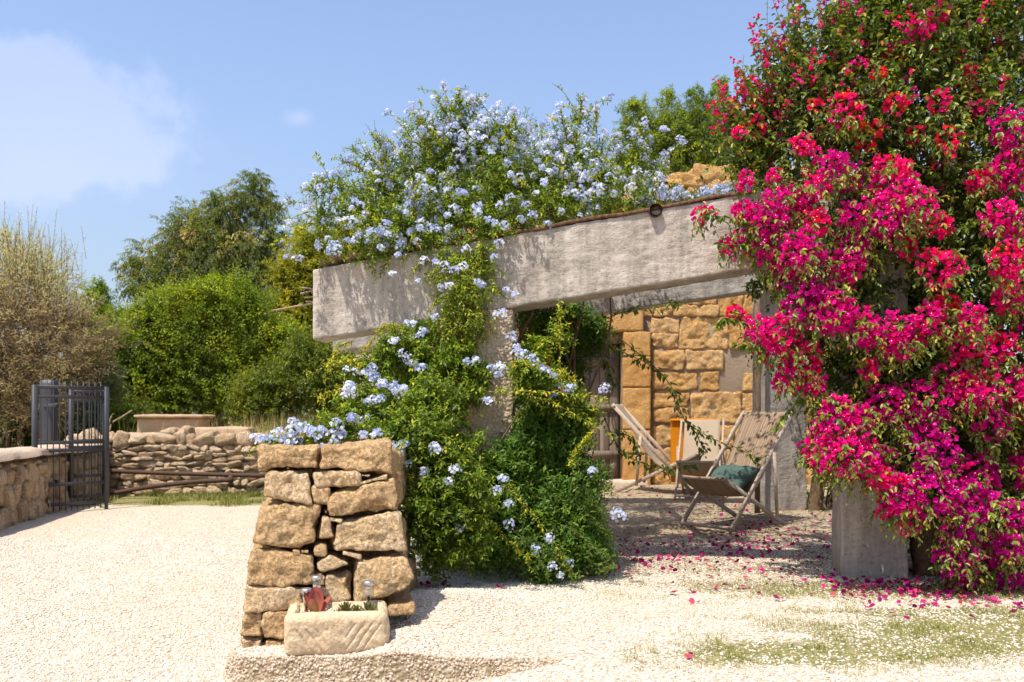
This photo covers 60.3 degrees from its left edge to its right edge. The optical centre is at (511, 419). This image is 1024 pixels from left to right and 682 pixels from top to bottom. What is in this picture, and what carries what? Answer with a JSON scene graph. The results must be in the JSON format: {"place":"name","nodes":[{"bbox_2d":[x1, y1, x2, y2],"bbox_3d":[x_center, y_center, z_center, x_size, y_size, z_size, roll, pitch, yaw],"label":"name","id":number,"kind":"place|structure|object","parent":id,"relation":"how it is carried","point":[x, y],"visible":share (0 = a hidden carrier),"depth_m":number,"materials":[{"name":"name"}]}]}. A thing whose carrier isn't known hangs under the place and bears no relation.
{"place":"outdoors","nodes":[
{"label":"outdoors","id":0,"kind":"place"},
{"bbox_2d":[0,420,1023,681],"bbox_3d":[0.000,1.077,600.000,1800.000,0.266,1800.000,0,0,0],"label":"ground","id":1,"kind":"structure","parent":0,"point":[176,520],"depth_m":5.12,"materials":[{"name":"beige gravel"}]},
{"bbox_2d":[0,443,110,529],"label":"boundary wall","id":2,"kind":"structure","parent":1,"relation":"on","point":[26,478],"depth_m":9.71,"materials":[{"name":"stone"}]},
{"bbox_2d":[32,380,108,511],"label":"metal gate","id":3,"kind":"structure","parent":2,"relation":"attached to","point":[48,396],"depth_m":10.54,"materials":[{"name":"grey metal"}]},
{"bbox_2d":[0,199,150,447],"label":"tamarisk","id":4,"kind":"object","parent":1,"relation":"on","point":[43,318],"visible":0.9,"depth_m":14.03,"materials":[{"name":"beige plant"}]},
{"bbox_2d":[0,394,161,447],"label":"dark bush","id":5,"kind":"object","parent":1,"relation":"on","point":[127,420],"visible":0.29,"depth_m":14.95,"materials":[{"name":"green plant"}]},
{"bbox_2d":[55,351,135,418],"bbox_3d":[-7.357,-0.001,15.374,1.438,2.573,1.372,0,0,0],"label":"olive bush","id":6,"kind":"object","parent":1,"relation":"on","point":[116,382],"visible":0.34,"depth_m":15.27,"materials":[{"name":"green plant"}]},
{"bbox_2d":[59,275,136,404],"bbox_3d":[-12.098,-1.477,26.314,2.793,5.572,2.460,0,0,0],"label":"tree","id":7,"kind":"object","parent":1,"relation":"on","point":[99,288],"visible":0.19,"depth_m":25.95,"materials":[{"name":"green plant"}]},
{"bbox_2d":[74,489,264,506],"bbox_3d":[-4.352,1.041,11.956,4.381,0.105,2.203,0,0,0],"label":"grass strip","id":8,"kind":"object","parent":1,"relation":"on","point":[229,497],"depth_m":11.77,"materials":[{"name":"green plant"}]},
{"bbox_2d":[109,469,264,496],"bbox_3d":[-4.644,0.872,12.097,2.521,0.418,0.266,0,0,0],"label":"rusty barrier","id":9,"kind":"object","parent":1,"relation":"on","point":[230,476],"visible":0.77,"depth_m":12.17,"materials":[{"name":"metal"}]},
{"bbox_2d":[128,414,254,435],"bbox_3d":[-5.062,0.521,14.291,2.091,1.217,1.818,0,0,0],"label":"stone cistern","id":10,"kind":"object","parent":1,"relation":"on","point":[158,423],"visible":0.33,"depth_m":14.20,"materials":[{"name":"beige stone"}]},
{"bbox_3d":[-4.898,0.317,13.298,0.425,0.144,0.255,0,0,0],"label":"loose rock","id":11,"kind":"object","parent":10,"relation":"on","visible":0},
{"bbox_2d":[159,427,179,434],"bbox_3d":[-5.150,0.187,13.296,0.282,0.153,0.266,0,0,0],"label":"loose rock","id":12,"kind":"object","parent":11,"relation":"on","point":[171,430],"visible":0.55,"depth_m":13.19,"materials":[{"name":"stone"}]},
{"bbox_2d":[180,425,195,434],"bbox_3d":[-4.910,0.184,13.297,0.230,0.192,0.236,0,0,0],"label":"loose rock","id":13,"kind":"object","parent":11,"relation":"on","point":[190,429],"visible":0.56,"depth_m":13.21,"materials":[{"name":"stone"}]},
{"bbox_2d":[77,260,308,426],"bbox_3d":[-6.079,-0.913,17.440,4.903,4.448,3.387,0,0,0],"label":"broadleaf shrub","id":14,"kind":"object","parent":1,"relation":"on","point":[155,372],"visible":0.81,"depth_m":16.84,"materials":[{"name":"green plant"}]},
{"bbox_2d":[109,168,293,426],"bbox_3d":[-9.724,-3.362,28.527,5.908,9.296,5.666,0,0,0],"label":"pepper tree","id":15,"kind":"object","parent":1,"relation":"on","point":[215,241],"visible":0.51,"depth_m":27.80,"materials":[{"name":"green plant"}]},
{"bbox_2d":[64,428,341,495],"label":"field wall","id":16,"kind":"structure","parent":1,"relation":"on","point":[182,450],"depth_m":12.54,"materials":[{"name":"stone"}]},
{"bbox_2d":[109,410,131,431],"bbox_3d":[-5.959,0.048,13.400,0.381,0.391,0.024,0,0,0],"label":"dead branch","id":17,"kind":"object","parent":16,"relation":"on","point":[110,425],"visible":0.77,"depth_m":13.39,"materials":[{"name":"wood"}]},
{"bbox_2d":[119,409,353,436],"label":"dry grass","id":18,"kind":"structure","parent":1,"relation":"on","point":[272,427],"depth_m":14.12,"materials":[{"name":"beige plant"}]},
{"bbox_2d":[220,320,399,430],"bbox_3d":[-3.383,-0.262,16.066,3.766,3.120,2.316,0,0,0],"label":"mastic bush","id":19,"kind":"object","parent":1,"relation":"on","point":[261,389],"visible":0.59,"depth_m":15.66,"materials":[{"name":"green plant"}]},
{"bbox_2d":[258,218,384,423],"bbox_3d":[-4.299,-1.805,21.256,3.708,6.193,2.785,0,0,0],"label":"yellow acacia","id":20,"kind":"object","parent":1,"relation":"on","point":[290,278],"visible":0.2,"depth_m":20.78,"materials":[{"name":"green plant"}]},
{"bbox_2d":[240,437,417,647],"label":"stone pier","id":21,"kind":"structure","parent":1,"relation":"on","point":[331,514],"depth_m":4.35,"materials":[{"name":"beige stone"}]},
{"bbox_2d":[284,600,389,655],"bbox_3d":[-0.822,0.985,4.169,0.485,0.211,0.323,0,0,-10],"label":"stone trough","id":22,"kind":"object","parent":1,"relation":"on","point":[330,631],"visible":0.93,"depth_m":4.02,"materials":[{"name":"beige stone"}]},
{"bbox_2d":[301,587,311,610],"bbox_3d":[-0.973,0.867,4.175,0.053,0.135,0.053,0,0,0],"label":"stake light","id":23,"kind":"object","parent":22,"relation":"in","point":[306,590],"visible":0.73,"depth_m":4.16,"materials":[{"name":"silver plastic"}]},
{"bbox_2d":[290,586,331,612],"bbox_3d":[-0.944,0.871,4.122,0.192,0.176,0.102,0,0,0],"label":"red succulent","id":24,"kind":"object","parent":22,"relation":"in","point":[315,601],"visible":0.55,"depth_m":4.13,"materials":[{"name":"red plant"}]},
{"bbox_2d":[311,575,322,587],"bbox_3d":[-0.938,0.842,4.237,0.056,0.185,0.056,0,0,0],"label":"stake light","id":25,"kind":"object","parent":22,"relation":"in","point":[316,580],"visible":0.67,"depth_m":4.22,"materials":[{"name":"silver plastic"}]},
{"bbox_2d":[333,601,377,610],"bbox_3d":[-0.738,0.898,4.193,0.213,0.063,0.144,0,0,0],"label":"green succulent","id":26,"kind":"object","parent":22,"relation":"in","point":[345,606],"visible":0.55,"depth_m":4.19,"materials":[{"name":"green plant"}]},
{"bbox_2d":[362,580,374,601],"bbox_3d":[-0.694,0.857,4.263,0.059,0.155,0.059,0,0,0],"label":"stake light","id":27,"kind":"object","parent":22,"relation":"in","point":[368,585],"visible":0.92,"depth_m":4.25,"materials":[{"name":"silver plastic"}]},
{"bbox_2d":[221,643,560,681],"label":"kerb pebbles","id":28,"kind":"object","parent":1,"relation":"on","point":[234,658],"visible":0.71,"depth_m":3.98,"materials":[{"name":"beige gravel"}]},
{"bbox_2d":[1,506,848,680],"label":"weeds","id":29,"kind":"object","parent":1,"relation":"on","point":[249,509],"visible":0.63,"depth_m":8.60,"materials":[{"name":"green plant"}]},
{"bbox_2d":[247,298,617,587],"bbox_3d":[-0.506,0.207,6.176,2.408,2.110,1.956,0,0,0],"label":"plumbago","id":30,"kind":"object","parent":1,"relation":"on","point":[444,502],"visible":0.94,"depth_m":5.70,"materials":[{"name":"green plant"}]},
{"bbox_2d":[0,347,952,432],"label":"woodland","id":31,"kind":"object","parent":1,"relation":"on","point":[312,420],"depth_m":41.88,"materials":[{"name":"green plant"}]},
{"bbox_2d":[270,80,754,383],"bbox_3d":[0.061,-0.930,7.800,3.706,4.225,3.648,0,0,0],"label":"plumbago","id":32,"kind":"object","parent":1,"relation":"on","point":[489,178],"visible":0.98,"depth_m":6.57,"materials":[{"name":"green plant"}]},
{"bbox_2d":[466,298,626,589],"bbox_3d":[0.286,-0.074,6.909,1.145,2.599,2.731,0,0,5],"label":"jasmine","id":33,"kind":"object","parent":1,"relation":"on","point":[560,501],"visible":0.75,"depth_m":6.04,"materials":[{"name":"green plant"}]},
{"bbox_2d":[300,173,907,578],"bbox_3d":[0.850,-0.433,8.138,5.709,3.243,4.368,0,0,0],"label":"pergola","id":34,"kind":"object","parent":1,"relation":"on","point":[653,255],"visible":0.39,"depth_m":6.29,"materials":[{"name":"concrete"}]},
{"bbox_2d":[272,303,312,311],"bbox_3d":[-1.572,-0.878,6.750,0.534,0.105,0.016,0,0,0],"label":"cane stick","id":35,"kind":"object","parent":34,"relation":"attached to","point":[289,307],"visible":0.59,"depth_m":6.74,"materials":[{"name":"beige wood"}]},
{"bbox_2d":[592,180,961,477],"bbox_3d":[2.128,-0.755,8.232,3.484,2.612,3.265,0,0,0],"label":"trailing vine","id":36,"kind":"object","parent":34,"relation":"hanging from","point":[671,390],"visible":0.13,"depth_m":8.07,"materials":[{"name":"green plant"}]},
{"bbox_2d":[795,3,800,182],"bbox_3d":[2.008,-2.195,6.200,0.038,1.450,0.040,0,0,0],"label":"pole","id":37,"kind":"object","parent":34,"relation":"attached to","point":[799,170],"visible":0.21,"depth_m":6.18,"materials":[{"name":"grey metal"}]},
{"bbox_2d":[611,403,698,494],"bbox_3d":[1.934,0.384,11.699,1.138,1.200,0.702,0,0,17],"label":"deck chair","id":38,"kind":"object","parent":1,"relation":"on","point":[630,420],"visible":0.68,"depth_m":11.51,"materials":[{"name":"beige fabric"}]},
{"bbox_2d":[408,163,917,489],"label":"stone house","id":39,"kind":"structure","parent":1,"relation":"on","point":[707,372],"depth_m":13.05,"materials":[{"name":"stone"}]},
{"bbox_2d":[576,346,618,477],"bbox_3d":[1.175,-0.110,13.267,0.868,1.996,0.127,0,0,0],"label":"door","id":40,"kind":"structure","parent":39,"relation":"in","point":[610,453],"depth_m":13.29,"materials":[{"name":"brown wood"}]},
{"bbox_2d":[605,74,792,179],"bbox_3d":[3.961,-3.059,19.263,4.000,8.701,2.361,0,0,0],"label":"almond tree","id":41,"kind":"object","parent":1,"relation":"on","point":[689,126],"visible":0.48,"depth_m":18.86,"materials":[{"name":"green plant"}]},
{"bbox_2d":[674,419,725,500],"bbox_3d":[2.383,0.493,11.178,0.616,1.006,0.998,0,0,16],"label":"deck chair","id":42,"kind":"object","parent":1,"relation":"on","point":[690,447],"visible":0.69,"depth_m":11.38,"materials":[{"name":"beige fabric"}]},
{"bbox_2d":[670,419,715,481],"bbox_3d":[2.400,0.411,11.694,0.588,0.845,0.060,0,0,16],"label":"towel","id":43,"kind":"object","parent":42,"relation":"hanging from","point":[675,428],"visible":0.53,"depth_m":11.76,"materials":[{"name":"orange fabric"}]},
{"bbox_2d":[419,485,1023,657],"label":"fallen petals","id":44,"kind":"object","parent":1,"relation":"on","point":[909,586],"visible":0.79,"depth_m":5.88,"materials":[{"name":"pink plant"}]},
{"bbox_2d":[678,411,791,534],"bbox_3d":[2.242,0.492,8.821,1.153,1.172,0.662,0,0,-41],"label":"deck chair","id":45,"kind":"object","parent":1,"relation":"on","point":[756,436],"visible":0.93,"depth_m":8.88,"materials":[{"name":"beige fabric"}]},
{"bbox_2d":[709,464,759,492],"bbox_3d":[2.152,0.588,8.742,0.403,0.274,0.460,0,0,-41],"label":"cushion","id":46,"kind":"object","parent":45,"relation":"on","point":[741,477],"visible":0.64,"depth_m":8.65,"materials":[{"name":"green fabric"}]},
{"bbox_2d":[754,290,760,512],"bbox_3d":[2.702,-0.145,9.700,0.067,2.550,0.060,0,0,0],"label":"post","id":47,"kind":"object","parent":1,"relation":"on","point":[757,399],"visible":0.27,"depth_m":9.68,"materials":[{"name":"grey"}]},
{"bbox_2d":[583,485,1016,591],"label":"leaf litter","id":48,"kind":"object","parent":1,"relation":"on","point":[857,578],"visible":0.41,"depth_m":7.62,"materials":[{"name":"brown plant"}]},
{"bbox_2d":[592,573,1023,678],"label":"grass","id":49,"kind":"structure","parent":1,"relation":"on","point":[736,654],"depth_m":4.53,"materials":[{"name":"green plant"}]},
{"bbox_2d":[785,382,832,511],"bbox_3d":[3.768,0.215,9.846,1.521,2.181,1.382,0,0,0],"label":"old vine","id":50,"kind":"object","parent":1,"relation":"on","point":[815,494],"visible":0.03,"depth_m":9.94,"materials":[{"name":"brown plant"}]},
{"bbox_2d":[690,0,1023,595],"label":"bougainvillea","id":51,"kind":"object","parent":1,"relation":"on","point":[959,430],"visible":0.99,"depth_m":5.67,"materials":[{"name":"pink plant"}]},
{"bbox_2d":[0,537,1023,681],"bbox_3d":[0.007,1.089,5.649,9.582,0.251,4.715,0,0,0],"label":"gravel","id":52,"kind":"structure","parent":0,"point":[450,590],"depth_m":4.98,"materials":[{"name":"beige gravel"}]},
{"bbox_2d":[0,0,1023,419],"label":"sky","id":53,"kind":"structure","parent":0,"point":[112,111],"materials":[{"name":"blue"}]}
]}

